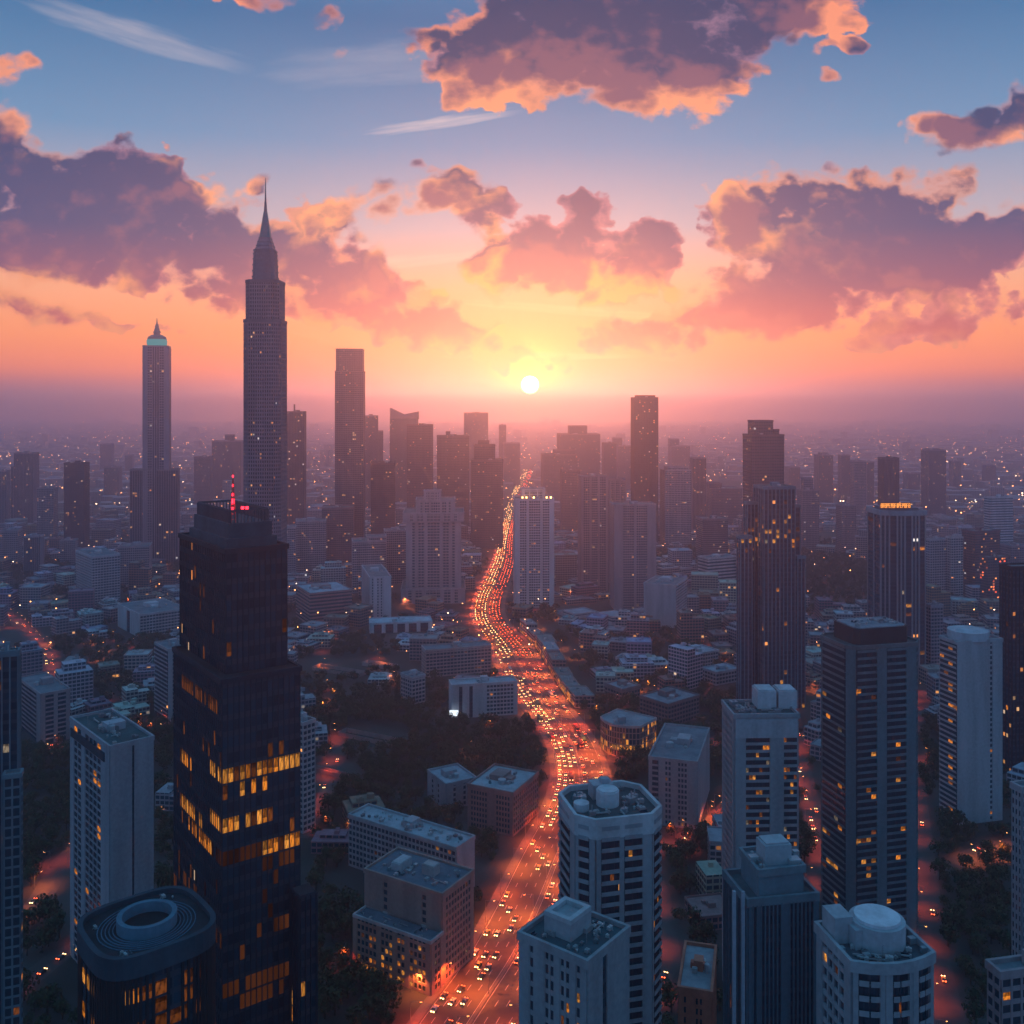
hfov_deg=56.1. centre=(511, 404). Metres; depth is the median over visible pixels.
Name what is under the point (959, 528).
block
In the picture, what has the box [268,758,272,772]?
window
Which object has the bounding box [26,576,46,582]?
block
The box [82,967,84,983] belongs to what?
window
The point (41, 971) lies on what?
car
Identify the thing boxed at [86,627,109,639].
block
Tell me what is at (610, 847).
apartment tower
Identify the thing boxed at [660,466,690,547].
office tower
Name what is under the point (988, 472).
office tower
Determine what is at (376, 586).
apartment block
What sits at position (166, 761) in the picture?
street tree
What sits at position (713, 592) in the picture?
block
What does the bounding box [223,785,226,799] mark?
window
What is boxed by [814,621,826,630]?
block
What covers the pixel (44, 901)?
street tree
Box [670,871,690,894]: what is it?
street tree
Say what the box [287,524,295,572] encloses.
office tower
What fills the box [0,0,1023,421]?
sky
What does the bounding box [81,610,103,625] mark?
block
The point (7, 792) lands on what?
window
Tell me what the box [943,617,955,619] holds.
block
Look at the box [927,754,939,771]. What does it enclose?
street tree
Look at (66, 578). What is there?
block
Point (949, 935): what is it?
street tree
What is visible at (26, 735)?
side street
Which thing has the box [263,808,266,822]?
window
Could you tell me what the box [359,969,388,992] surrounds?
street tree
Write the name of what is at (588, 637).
block
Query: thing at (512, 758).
street tree
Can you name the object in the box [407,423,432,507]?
office tower
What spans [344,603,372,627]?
block
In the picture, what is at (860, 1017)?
window
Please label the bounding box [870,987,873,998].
window
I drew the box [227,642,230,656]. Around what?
window
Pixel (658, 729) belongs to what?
street tree
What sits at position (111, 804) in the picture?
apartment tower
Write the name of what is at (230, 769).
window
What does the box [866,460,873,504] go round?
office tower
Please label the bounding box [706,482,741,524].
office tower
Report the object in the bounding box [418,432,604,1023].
road
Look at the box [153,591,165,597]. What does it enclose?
block
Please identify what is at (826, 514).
block
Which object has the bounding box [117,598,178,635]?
apartment block
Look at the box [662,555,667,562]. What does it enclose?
block
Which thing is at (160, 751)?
street tree
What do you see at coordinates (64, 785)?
street tree
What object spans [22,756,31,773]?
street tree
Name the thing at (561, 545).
block
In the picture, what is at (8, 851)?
window
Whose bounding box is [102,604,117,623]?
block
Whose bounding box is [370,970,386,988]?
street tree
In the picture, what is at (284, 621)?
window
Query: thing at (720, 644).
block
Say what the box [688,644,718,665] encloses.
apartment block
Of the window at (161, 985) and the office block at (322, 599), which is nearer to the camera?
the window at (161, 985)
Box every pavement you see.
[407,514,556,1023]
[501,572,611,780]
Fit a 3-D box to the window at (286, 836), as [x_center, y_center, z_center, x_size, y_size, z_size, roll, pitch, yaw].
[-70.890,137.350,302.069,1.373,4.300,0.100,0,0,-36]
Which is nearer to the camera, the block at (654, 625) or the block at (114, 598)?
the block at (654, 625)
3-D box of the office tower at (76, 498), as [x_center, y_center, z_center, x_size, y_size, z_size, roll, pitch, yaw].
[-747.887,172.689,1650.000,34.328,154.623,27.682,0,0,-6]
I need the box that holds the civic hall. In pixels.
[369,615,432,633]
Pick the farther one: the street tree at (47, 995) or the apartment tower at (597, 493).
the apartment tower at (597, 493)
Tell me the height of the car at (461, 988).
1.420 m
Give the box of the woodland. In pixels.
[0,536,1010,998]
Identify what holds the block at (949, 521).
on the ground
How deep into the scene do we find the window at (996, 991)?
237.04 m
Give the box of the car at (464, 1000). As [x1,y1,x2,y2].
[460,997,467,1004]
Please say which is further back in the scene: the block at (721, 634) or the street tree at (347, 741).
the block at (721, 634)
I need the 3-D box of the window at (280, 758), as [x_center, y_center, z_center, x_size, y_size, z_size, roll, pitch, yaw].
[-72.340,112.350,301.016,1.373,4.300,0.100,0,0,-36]
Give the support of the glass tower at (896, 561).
on the ground
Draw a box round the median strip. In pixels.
[468,566,580,1023]
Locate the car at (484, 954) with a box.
[481,951,487,957]
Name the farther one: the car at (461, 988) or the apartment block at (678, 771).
the apartment block at (678, 771)
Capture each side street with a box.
[8,612,58,676]
[22,721,172,753]
[23,844,69,925]
[23,944,70,992]
[301,735,345,837]
[593,728,803,765]
[660,802,721,855]
[660,872,680,994]
[796,708,820,900]
[917,689,965,1023]
[936,838,1010,873]
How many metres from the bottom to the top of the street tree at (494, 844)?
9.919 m
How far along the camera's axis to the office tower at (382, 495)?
1435.88 m
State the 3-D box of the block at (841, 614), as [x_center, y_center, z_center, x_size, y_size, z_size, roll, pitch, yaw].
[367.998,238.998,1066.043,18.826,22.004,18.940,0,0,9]
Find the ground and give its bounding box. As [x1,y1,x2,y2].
[0,422,1023,1023]
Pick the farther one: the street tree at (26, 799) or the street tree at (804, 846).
the street tree at (26, 799)
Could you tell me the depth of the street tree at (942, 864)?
504.44 m
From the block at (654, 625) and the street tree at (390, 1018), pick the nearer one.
the street tree at (390, 1018)
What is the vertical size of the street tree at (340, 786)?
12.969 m
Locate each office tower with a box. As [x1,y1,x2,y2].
[0,469,9,522]
[0,527,21,567]
[11,451,38,522]
[23,533,44,574]
[37,486,57,537]
[60,537,77,564]
[64,460,89,547]
[77,886,215,1023]
[100,443,113,468]
[104,465,121,495]
[118,541,151,584]
[125,454,133,470]
[172,475,317,1023]
[194,455,212,504]
[212,434,242,498]
[287,404,305,524]
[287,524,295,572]
[296,517,325,575]
[322,505,353,562]
[335,348,364,536]
[352,534,385,592]
[365,414,382,507]
[371,461,394,533]
[384,527,405,583]
[390,408,418,501]
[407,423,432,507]
[437,431,468,526]
[464,412,487,485]
[471,440,502,547]
[499,424,505,458]
[503,442,519,485]
[541,449,576,500]
[557,425,599,473]
[560,468,579,530]
[602,442,615,478]
[612,437,630,487]
[631,395,657,542]
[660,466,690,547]
[668,438,689,468]
[690,456,705,530]
[696,515,727,561]
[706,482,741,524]
[742,420,784,500]
[785,465,799,494]
[797,477,818,550]
[814,452,832,505]
[836,502,855,551]
[838,454,849,500]
[850,459,865,517]
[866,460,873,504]
[878,456,898,504]
[903,472,919,489]
[921,448,945,514]
[949,460,960,489]
[982,464,995,480]
[983,494,1013,542]
[1000,542,1023,562]
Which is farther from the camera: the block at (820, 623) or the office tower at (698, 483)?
the office tower at (698, 483)
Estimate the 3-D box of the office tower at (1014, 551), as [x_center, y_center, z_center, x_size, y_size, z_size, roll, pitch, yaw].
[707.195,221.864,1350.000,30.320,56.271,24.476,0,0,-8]
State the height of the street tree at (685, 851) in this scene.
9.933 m
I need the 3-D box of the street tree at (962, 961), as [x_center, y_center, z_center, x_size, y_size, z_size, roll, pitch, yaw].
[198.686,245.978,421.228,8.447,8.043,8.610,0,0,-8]
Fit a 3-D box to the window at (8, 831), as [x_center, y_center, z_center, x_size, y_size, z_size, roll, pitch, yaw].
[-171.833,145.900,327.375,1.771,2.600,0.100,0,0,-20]
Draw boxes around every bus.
[534,699,539,706]
[536,714,542,721]
[548,691,553,697]
[550,732,554,740]
[569,771,572,780]
[573,723,579,730]
[578,738,582,746]
[581,734,585,742]
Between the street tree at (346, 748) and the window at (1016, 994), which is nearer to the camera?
the window at (1016, 994)
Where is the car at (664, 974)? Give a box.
[661,971,667,977]
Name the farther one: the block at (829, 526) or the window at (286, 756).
the block at (829, 526)
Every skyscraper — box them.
[130,320,179,566]
[243,178,286,542]
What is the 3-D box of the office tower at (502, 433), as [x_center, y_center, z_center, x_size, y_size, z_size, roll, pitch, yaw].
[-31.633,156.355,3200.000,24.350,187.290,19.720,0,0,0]
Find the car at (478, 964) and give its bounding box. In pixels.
[474,961,481,967]
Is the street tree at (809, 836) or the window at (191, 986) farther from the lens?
the street tree at (809, 836)
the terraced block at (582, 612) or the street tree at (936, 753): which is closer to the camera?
the street tree at (936, 753)
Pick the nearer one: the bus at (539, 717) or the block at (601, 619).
the bus at (539, 717)
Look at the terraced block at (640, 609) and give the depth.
1123.09 m
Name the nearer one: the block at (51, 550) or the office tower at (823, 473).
the block at (51, 550)
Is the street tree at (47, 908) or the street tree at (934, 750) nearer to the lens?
the street tree at (47, 908)
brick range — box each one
[312,664,365,676]
[315,765,348,778]
[338,728,400,745]
[362,660,397,669]
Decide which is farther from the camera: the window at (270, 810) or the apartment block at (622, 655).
the apartment block at (622, 655)
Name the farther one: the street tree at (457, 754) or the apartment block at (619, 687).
the apartment block at (619, 687)
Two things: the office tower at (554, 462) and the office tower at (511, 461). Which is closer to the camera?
the office tower at (554, 462)
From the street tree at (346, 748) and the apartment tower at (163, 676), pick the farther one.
the apartment tower at (163, 676)
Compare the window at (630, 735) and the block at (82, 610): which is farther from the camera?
the block at (82, 610)
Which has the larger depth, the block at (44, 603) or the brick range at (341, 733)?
the block at (44, 603)
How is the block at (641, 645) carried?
on the ground
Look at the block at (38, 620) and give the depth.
1083.01 m
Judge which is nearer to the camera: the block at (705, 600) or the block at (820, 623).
the block at (820, 623)
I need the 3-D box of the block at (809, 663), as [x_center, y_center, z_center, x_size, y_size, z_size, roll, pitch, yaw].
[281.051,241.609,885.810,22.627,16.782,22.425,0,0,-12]
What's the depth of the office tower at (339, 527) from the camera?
1441.84 m
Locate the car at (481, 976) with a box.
[478,973,484,979]
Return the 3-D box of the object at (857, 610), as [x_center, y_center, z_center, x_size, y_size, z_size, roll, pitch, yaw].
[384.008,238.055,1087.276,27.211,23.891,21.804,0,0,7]
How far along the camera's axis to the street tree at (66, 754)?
666.23 m
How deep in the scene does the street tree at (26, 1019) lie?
382.68 m
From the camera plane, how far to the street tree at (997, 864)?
505.62 m
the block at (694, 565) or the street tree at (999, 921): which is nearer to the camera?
the street tree at (999, 921)
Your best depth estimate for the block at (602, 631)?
994.11 m
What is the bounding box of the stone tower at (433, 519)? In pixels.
[401,489,464,603]
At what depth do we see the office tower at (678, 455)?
3076.83 m
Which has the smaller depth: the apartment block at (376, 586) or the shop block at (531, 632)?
the shop block at (531, 632)
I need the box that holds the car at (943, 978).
[941,975,946,982]
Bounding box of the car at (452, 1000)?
[448,997,455,1005]
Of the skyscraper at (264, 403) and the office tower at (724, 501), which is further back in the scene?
the office tower at (724, 501)
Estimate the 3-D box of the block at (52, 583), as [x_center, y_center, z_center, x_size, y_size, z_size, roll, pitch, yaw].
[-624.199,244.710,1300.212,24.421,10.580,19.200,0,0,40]
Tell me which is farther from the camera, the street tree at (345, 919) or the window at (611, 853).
the street tree at (345, 919)
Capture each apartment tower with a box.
[69,707,154,963]
[154,638,179,721]
[301,711,315,833]
[513,487,553,606]
[517,896,630,1023]
[558,776,661,1023]
[578,474,625,591]
[609,501,656,609]
[721,684,799,980]
[814,903,935,1023]
[820,609,918,932]
[926,536,946,590]
[926,601,943,663]
[939,625,1002,824]
[945,534,963,595]
[961,527,1000,594]
[979,553,1010,597]
[1009,779,1023,954]
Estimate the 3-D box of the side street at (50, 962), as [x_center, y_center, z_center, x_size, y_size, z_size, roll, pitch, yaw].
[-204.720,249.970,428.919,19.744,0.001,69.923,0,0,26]
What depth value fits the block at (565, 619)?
1091.83 m
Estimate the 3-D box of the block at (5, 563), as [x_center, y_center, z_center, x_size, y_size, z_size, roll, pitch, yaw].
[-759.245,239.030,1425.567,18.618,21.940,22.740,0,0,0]
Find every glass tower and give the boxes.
[0,642,23,1023]
[722,834,819,1023]
[736,478,805,707]
[866,502,926,676]
[999,563,1023,770]
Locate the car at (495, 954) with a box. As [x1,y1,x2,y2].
[492,951,498,958]
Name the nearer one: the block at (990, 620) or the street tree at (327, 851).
the street tree at (327, 851)
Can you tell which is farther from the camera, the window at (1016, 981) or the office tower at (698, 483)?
the office tower at (698, 483)
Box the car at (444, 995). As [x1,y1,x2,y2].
[440,992,447,999]
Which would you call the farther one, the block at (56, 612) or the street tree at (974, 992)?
the block at (56, 612)
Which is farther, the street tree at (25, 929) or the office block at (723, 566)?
the office block at (723, 566)
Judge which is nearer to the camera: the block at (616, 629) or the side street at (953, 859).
the side street at (953, 859)
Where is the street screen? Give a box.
[449,710,457,715]
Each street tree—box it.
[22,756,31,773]
[23,771,30,788]
[23,794,32,805]
[23,838,43,857]
[23,852,43,867]
[23,865,41,886]
[23,908,39,927]
[23,922,31,936]
[23,934,35,955]
[23,967,39,1000]
[23,1011,34,1023]
[25,991,42,1011]
[26,905,44,923]
[32,922,57,952]
[32,980,63,1012]
[35,893,57,915]
[37,742,53,758]
[37,898,61,923]
[38,836,54,854]
[45,909,65,937]
[51,779,69,792]
[53,997,71,1019]
[56,787,69,803]
[58,746,69,759]
[58,807,69,829]
[60,741,69,751]
[61,796,69,811]
[63,1007,77,1023]
[132,717,144,725]
[152,722,165,737]
[154,745,170,763]
[154,775,161,788]
[154,827,172,843]
[154,860,169,877]
[154,863,169,887]
[155,770,169,783]
[156,734,172,747]
[156,754,172,769]
[157,870,172,887]
[161,777,172,786]
[304,866,324,890]
[318,892,335,907]
[318,946,334,971]
[318,962,336,982]
[319,793,330,809]
[320,812,333,826]
[320,843,338,864]
[321,881,340,901]
[327,791,341,814]
[332,780,349,795]
[332,952,349,969]
[333,939,349,955]
[335,884,358,911]
[335,945,350,957]
[341,742,353,758]
[342,910,355,939]
[343,737,356,747]
[348,957,366,974]
[349,894,363,914]
[355,739,371,753]
[355,960,377,985]
[356,788,371,794]
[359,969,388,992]
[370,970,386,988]
[372,999,388,1023]
[373,738,391,750]
[373,988,401,1015]
[375,977,402,1000]
[379,785,395,799]
[380,1010,395,1023]
[388,806,401,812]
[407,805,424,818]
[422,762,434,774]
[424,795,435,807]
[428,803,446,822]
[437,753,453,764]
[446,758,456,763]
[446,800,463,815]
[449,750,464,762]
[460,761,469,769]
[462,742,475,758]
[462,757,478,770]
[470,768,479,775]
[474,885,482,908]
[475,838,489,856]
[478,711,492,720]
[479,825,496,843]
[480,757,495,769]
[483,837,498,852]
[490,750,505,763]
[504,755,518,765]
[519,749,533,768]
[520,717,536,734]
[526,754,541,769]
[614,756,628,768]
[616,765,635,780]
[625,748,639,767]
[629,745,642,753]
[634,751,648,761]
[638,745,650,758]
[656,725,662,736]
[660,978,677,1012]
[661,1011,674,1023]
[665,844,682,862]
[668,853,687,871]
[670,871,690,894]
[678,840,696,858]
[680,868,699,893]
[681,905,701,925]
[684,839,699,858]
[686,923,706,941]
[692,824,706,848]
[693,919,716,943]
[697,820,709,829]
[699,836,707,853]
[708,721,720,734]
[710,748,721,760]
[710,751,718,769]
[716,987,722,1010]
[799,821,814,838]
[799,826,819,845]
[799,839,815,861]
[918,761,932,773]
[922,736,935,748]
[925,745,939,760]
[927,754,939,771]
[928,856,954,879]
[929,749,939,758]
[929,838,948,855]
[934,806,952,821]
[935,813,954,832]
[936,909,955,924]
[939,923,963,946]
[942,905,963,925]
[944,809,967,823]
[950,867,972,886]
[953,954,972,974]
[957,853,975,868]
[960,821,978,841]
[960,961,979,984]
[961,996,986,1023]
[962,868,981,883]
[964,985,982,1002]
[970,967,986,989]
[978,846,998,858]
[978,850,994,864]
[980,839,995,851]
[980,953,992,968]
[985,861,1004,872]
[985,861,1009,881]
[991,912,1008,927]
[995,821,1010,836]
[997,888,1010,911]
[999,846,1010,866]
[1001,929,1010,954]
[1003,781,1010,797]
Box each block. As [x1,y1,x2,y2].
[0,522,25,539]
[0,558,10,570]
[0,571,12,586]
[0,582,8,586]
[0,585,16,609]
[0,604,7,626]
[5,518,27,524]
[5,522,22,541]
[19,582,30,599]
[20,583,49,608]
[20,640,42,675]
[22,672,70,743]
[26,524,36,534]
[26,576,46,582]
[28,600,51,616]
[30,605,50,621]
[31,613,51,627]
[33,570,53,581]
[39,563,58,570]
[41,594,65,600]
[47,548,59,554]
[47,581,58,590]
[47,608,73,616]
[48,599,67,610]
[49,536,63,548]
[52,566,73,573]
[52,614,80,636]
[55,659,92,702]
[56,572,75,585]
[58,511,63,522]
[61,565,74,570]
[64,654,86,663]
[66,615,81,625]
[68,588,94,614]
[70,698,86,715]
[75,547,120,605]
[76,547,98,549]
[77,608,95,617]
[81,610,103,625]
[81,624,107,631]
[83,695,111,712]
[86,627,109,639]
[90,517,99,522]
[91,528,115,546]
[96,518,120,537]
[96,599,118,610]
[98,660,119,677]
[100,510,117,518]
[102,596,118,601]
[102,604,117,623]
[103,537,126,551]
[107,706,130,716]
[112,697,149,716]
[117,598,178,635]
[118,513,124,521]
[121,526,128,536]
[122,520,129,526]
[122,683,149,704]
[123,649,152,679]
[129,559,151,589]
[129,590,136,601]
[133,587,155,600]
[133,663,154,684]
[152,558,165,563]
[152,563,166,577]
[152,578,157,588]
[153,576,162,586]
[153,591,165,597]
[162,572,178,585]
[162,597,175,602]
[295,581,352,621]
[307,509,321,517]
[307,630,334,647]
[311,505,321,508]
[311,827,348,853]
[312,564,324,580]
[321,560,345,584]
[323,614,348,626]
[326,625,348,638]
[342,792,384,828]
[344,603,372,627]
[348,803,474,886]
[361,564,391,617]
[365,508,370,515]
[368,672,391,685]
[395,632,411,639]
[396,638,408,651]
[400,669,425,703]
[409,633,438,660]
[415,595,443,615]
[417,606,436,618]
[421,640,491,676]
[427,625,444,636]
[427,763,475,808]
[433,621,457,631]
[435,609,458,621]
[439,632,458,643]
[446,626,468,640]
[449,675,517,717]
[453,674,479,678]
[460,636,481,641]
[461,549,479,553]
[461,555,471,561]
[462,553,481,560]
[469,560,481,570]
[512,603,532,619]
[520,618,536,636]
[527,628,543,644]
[535,634,556,654]
[541,641,559,663]
[547,651,565,673]
[553,666,572,683]
[554,533,565,537]
[554,536,567,540]
[554,541,565,549]
[554,551,574,552]
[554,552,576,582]
[557,607,598,617]
[558,615,578,624]
[558,674,579,696]
[559,584,574,595]
[562,595,582,604]
[566,685,594,707]
[569,620,588,632]
[571,581,599,596]
[576,595,596,603]
[579,625,609,646]
[580,629,607,651]
[586,613,607,627]
[590,666,610,679]
[591,640,609,659]
[594,590,609,599]
[596,671,615,691]
[598,610,617,624]
[600,708,656,756]
[604,678,640,703]
[606,625,626,636]
[609,636,625,651]
[611,666,633,681]
[615,609,630,631]
[615,653,632,665]
[619,653,653,679]
[626,636,651,654]
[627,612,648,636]
[633,607,643,612]
[639,686,699,723]
[643,575,687,627]
[646,615,660,631]
[648,657,667,674]
[648,723,709,829]
[657,563,679,575]
[658,673,684,688]
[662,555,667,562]
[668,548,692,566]
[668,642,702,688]
[676,574,690,586]
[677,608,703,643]
[679,567,692,575]
[684,892,721,929]
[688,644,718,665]
[690,560,697,570]
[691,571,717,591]
[692,592,710,609]
[695,613,721,632]
[696,860,721,893]
[697,554,735,587]
[699,589,718,595]
[700,608,719,616]
[703,662,735,685]
[707,629,728,641]
[710,641,732,649]
[711,596,728,612]
[716,648,735,660]
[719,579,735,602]
[720,610,735,618]
[723,614,735,630]
[726,602,735,610]
[728,525,738,531]
[730,531,741,538]
[806,645,820,656]
[806,656,820,671]
[806,670,820,688]
[808,614,819,620]
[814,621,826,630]
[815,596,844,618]
[816,544,835,555]
[819,512,832,518]
[819,521,835,531]
[819,608,836,621]
[833,610,853,620]
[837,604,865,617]
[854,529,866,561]
[918,664,939,684]
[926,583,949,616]
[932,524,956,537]
[937,518,955,525]
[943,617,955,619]
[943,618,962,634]
[947,614,977,624]
[950,597,977,613]
[956,526,972,533]
[957,602,977,618]
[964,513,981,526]
[965,585,979,602]
[966,621,989,628]
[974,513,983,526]
[978,614,988,622]
[980,598,998,615]
[983,614,998,628]
[985,949,1023,1023]
[1007,762,1023,788]
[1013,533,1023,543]
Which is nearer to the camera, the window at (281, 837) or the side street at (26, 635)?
the window at (281, 837)
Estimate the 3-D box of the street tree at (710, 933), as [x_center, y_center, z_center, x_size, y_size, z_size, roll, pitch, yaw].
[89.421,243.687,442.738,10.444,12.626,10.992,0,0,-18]
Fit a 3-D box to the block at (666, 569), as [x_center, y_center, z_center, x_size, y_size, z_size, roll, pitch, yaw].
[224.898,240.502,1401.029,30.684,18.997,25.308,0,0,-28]
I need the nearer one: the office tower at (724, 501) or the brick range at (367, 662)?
the brick range at (367, 662)
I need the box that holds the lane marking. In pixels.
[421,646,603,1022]
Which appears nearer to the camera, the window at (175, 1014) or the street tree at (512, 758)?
the window at (175, 1014)
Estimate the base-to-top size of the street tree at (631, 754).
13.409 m
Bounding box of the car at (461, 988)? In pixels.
[457,985,464,992]
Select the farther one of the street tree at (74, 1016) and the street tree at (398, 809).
the street tree at (398, 809)
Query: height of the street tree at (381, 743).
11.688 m
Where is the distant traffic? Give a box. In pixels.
[475,470,532,654]
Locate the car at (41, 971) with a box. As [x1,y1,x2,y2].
[37,968,47,974]
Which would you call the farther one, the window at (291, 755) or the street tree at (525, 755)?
the street tree at (525, 755)
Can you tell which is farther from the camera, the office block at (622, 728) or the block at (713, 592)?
the block at (713, 592)
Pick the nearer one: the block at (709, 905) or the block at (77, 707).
the block at (709, 905)
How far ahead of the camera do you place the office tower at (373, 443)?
2186.61 m
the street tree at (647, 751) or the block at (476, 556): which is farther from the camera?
the block at (476, 556)
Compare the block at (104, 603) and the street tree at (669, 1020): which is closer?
the street tree at (669, 1020)
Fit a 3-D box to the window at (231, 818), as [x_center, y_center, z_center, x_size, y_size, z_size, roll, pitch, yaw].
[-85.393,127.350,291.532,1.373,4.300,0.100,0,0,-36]
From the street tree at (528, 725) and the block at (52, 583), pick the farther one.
the block at (52, 583)
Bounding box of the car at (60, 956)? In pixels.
[56,953,65,959]
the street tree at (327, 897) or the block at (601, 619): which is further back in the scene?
the block at (601, 619)
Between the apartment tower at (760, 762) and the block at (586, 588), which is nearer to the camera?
the apartment tower at (760, 762)
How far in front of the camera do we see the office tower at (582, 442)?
2755.40 m
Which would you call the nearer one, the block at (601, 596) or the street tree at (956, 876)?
the street tree at (956, 876)
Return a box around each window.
[5,779,10,786]
[5,789,10,796]
[5,799,10,806]
[5,809,10,816]
[5,819,10,826]
[5,829,10,836]
[5,839,10,846]
[5,849,10,856]
[5,858,18,1023]
[13,778,18,785]
[13,788,18,795]
[13,798,18,805]
[13,808,18,815]
[13,818,18,825]
[13,828,18,835]
[13,838,18,845]
[13,848,18,855]
[13,1007,18,1014]
[75,848,100,959]
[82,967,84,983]
[82,1000,84,1017]
[87,974,88,989]
[149,983,151,998]
[155,978,166,995]
[155,995,166,1013]
[155,1012,166,1023]
[170,1006,180,1023]
[174,842,293,1008]
[190,967,192,981]
[190,984,192,998]
[223,769,226,783]
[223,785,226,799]
[223,818,226,832]
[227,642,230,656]
[229,767,232,781]
[229,817,232,831]
[234,766,238,780]
[234,815,238,830]
[240,765,244,779]
[240,781,244,795]
[246,764,249,777]
[246,812,249,826]
[251,762,255,776]
[251,778,255,792]
[251,811,255,825]
[257,761,260,775]
[257,810,260,823]
[263,760,266,773]
[263,776,266,790]
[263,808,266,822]
[263,840,266,854]
[268,742,272,756]
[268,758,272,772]
[268,807,272,820]
[268,839,272,853]
[274,757,277,771]
[274,837,277,851]
[279,740,282,754]
[279,756,282,770]
[279,836,282,849]
[282,618,286,631]
[285,755,288,768]
[285,834,288,848]
[290,754,293,767]
[290,817,293,830]
[290,833,293,846]
[295,752,299,766]
[295,831,299,845]
[301,981,304,996]
[349,853,454,867]
[358,944,439,990]
[422,661,490,675]
[446,953,469,977]
[471,797,537,833]
[487,707,512,713]
[520,501,548,605]
[561,852,658,1023]
[606,734,651,754]
[665,804,686,825]
[684,997,701,1023]
[746,738,796,845]
[823,672,904,918]
[859,986,862,995]
[859,1001,862,1010]
[859,1016,862,1023]
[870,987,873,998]
[870,1002,873,1013]
[875,988,878,996]
[875,1003,878,1011]
[940,737,991,823]
[989,990,1023,1023]
[995,989,998,998]
[1003,979,1009,986]
[1003,992,1009,999]
[1013,798,1019,954]
[1013,978,1019,985]
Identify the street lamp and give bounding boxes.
[410,1001,421,1023]
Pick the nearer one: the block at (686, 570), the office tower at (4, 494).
the block at (686, 570)
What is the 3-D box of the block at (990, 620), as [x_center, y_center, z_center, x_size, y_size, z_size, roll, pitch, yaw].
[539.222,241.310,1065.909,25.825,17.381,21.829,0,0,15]
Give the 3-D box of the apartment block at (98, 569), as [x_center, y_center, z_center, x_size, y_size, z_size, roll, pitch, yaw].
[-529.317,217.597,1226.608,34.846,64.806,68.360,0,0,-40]
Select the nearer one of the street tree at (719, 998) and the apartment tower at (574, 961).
the apartment tower at (574, 961)
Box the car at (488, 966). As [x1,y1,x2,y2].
[484,963,490,970]
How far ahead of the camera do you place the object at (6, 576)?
1297.35 m
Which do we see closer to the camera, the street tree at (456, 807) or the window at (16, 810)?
the window at (16, 810)
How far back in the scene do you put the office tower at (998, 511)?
1505.12 m
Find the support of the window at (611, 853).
in the apartment tower at (610, 847)
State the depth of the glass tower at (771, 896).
254.69 m
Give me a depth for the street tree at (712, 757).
657.53 m
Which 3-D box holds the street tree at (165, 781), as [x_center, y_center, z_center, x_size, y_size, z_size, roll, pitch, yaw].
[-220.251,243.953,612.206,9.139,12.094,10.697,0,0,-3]
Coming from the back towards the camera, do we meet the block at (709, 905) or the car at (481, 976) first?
the block at (709, 905)
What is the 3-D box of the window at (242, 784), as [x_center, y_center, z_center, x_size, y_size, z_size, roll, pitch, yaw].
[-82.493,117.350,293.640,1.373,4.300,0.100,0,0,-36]
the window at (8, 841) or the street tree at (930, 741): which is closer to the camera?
the window at (8, 841)
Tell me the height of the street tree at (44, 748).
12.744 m
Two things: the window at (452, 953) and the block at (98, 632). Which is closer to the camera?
the window at (452, 953)
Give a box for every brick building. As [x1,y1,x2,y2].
[352,846,474,995]
[467,763,538,836]
[677,940,716,1023]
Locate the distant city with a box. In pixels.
[0,417,1023,518]
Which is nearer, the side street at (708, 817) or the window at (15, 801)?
the window at (15, 801)
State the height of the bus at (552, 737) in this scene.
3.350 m
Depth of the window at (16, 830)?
328.13 m
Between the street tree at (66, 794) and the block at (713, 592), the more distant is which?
the block at (713, 592)
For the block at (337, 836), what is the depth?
537.32 m
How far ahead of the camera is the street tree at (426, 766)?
639.64 m
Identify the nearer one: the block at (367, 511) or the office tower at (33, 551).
the office tower at (33, 551)
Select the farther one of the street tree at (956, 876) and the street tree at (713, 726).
the street tree at (713, 726)
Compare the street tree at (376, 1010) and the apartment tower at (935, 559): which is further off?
the apartment tower at (935, 559)
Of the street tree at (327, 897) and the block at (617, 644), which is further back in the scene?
the block at (617, 644)
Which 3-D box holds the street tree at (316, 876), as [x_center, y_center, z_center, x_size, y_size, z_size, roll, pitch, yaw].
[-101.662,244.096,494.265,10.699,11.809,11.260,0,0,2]
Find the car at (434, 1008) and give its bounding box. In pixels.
[430,1005,438,1012]
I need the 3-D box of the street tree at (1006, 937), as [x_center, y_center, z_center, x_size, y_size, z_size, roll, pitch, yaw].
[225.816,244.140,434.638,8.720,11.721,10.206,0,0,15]
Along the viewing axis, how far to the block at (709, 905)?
465.55 m
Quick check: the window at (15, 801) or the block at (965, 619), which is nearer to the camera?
the window at (15, 801)
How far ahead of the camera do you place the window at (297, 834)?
304.14 m
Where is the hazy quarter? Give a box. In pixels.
[10,506,1023,866]
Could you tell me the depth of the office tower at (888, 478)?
1639.14 m

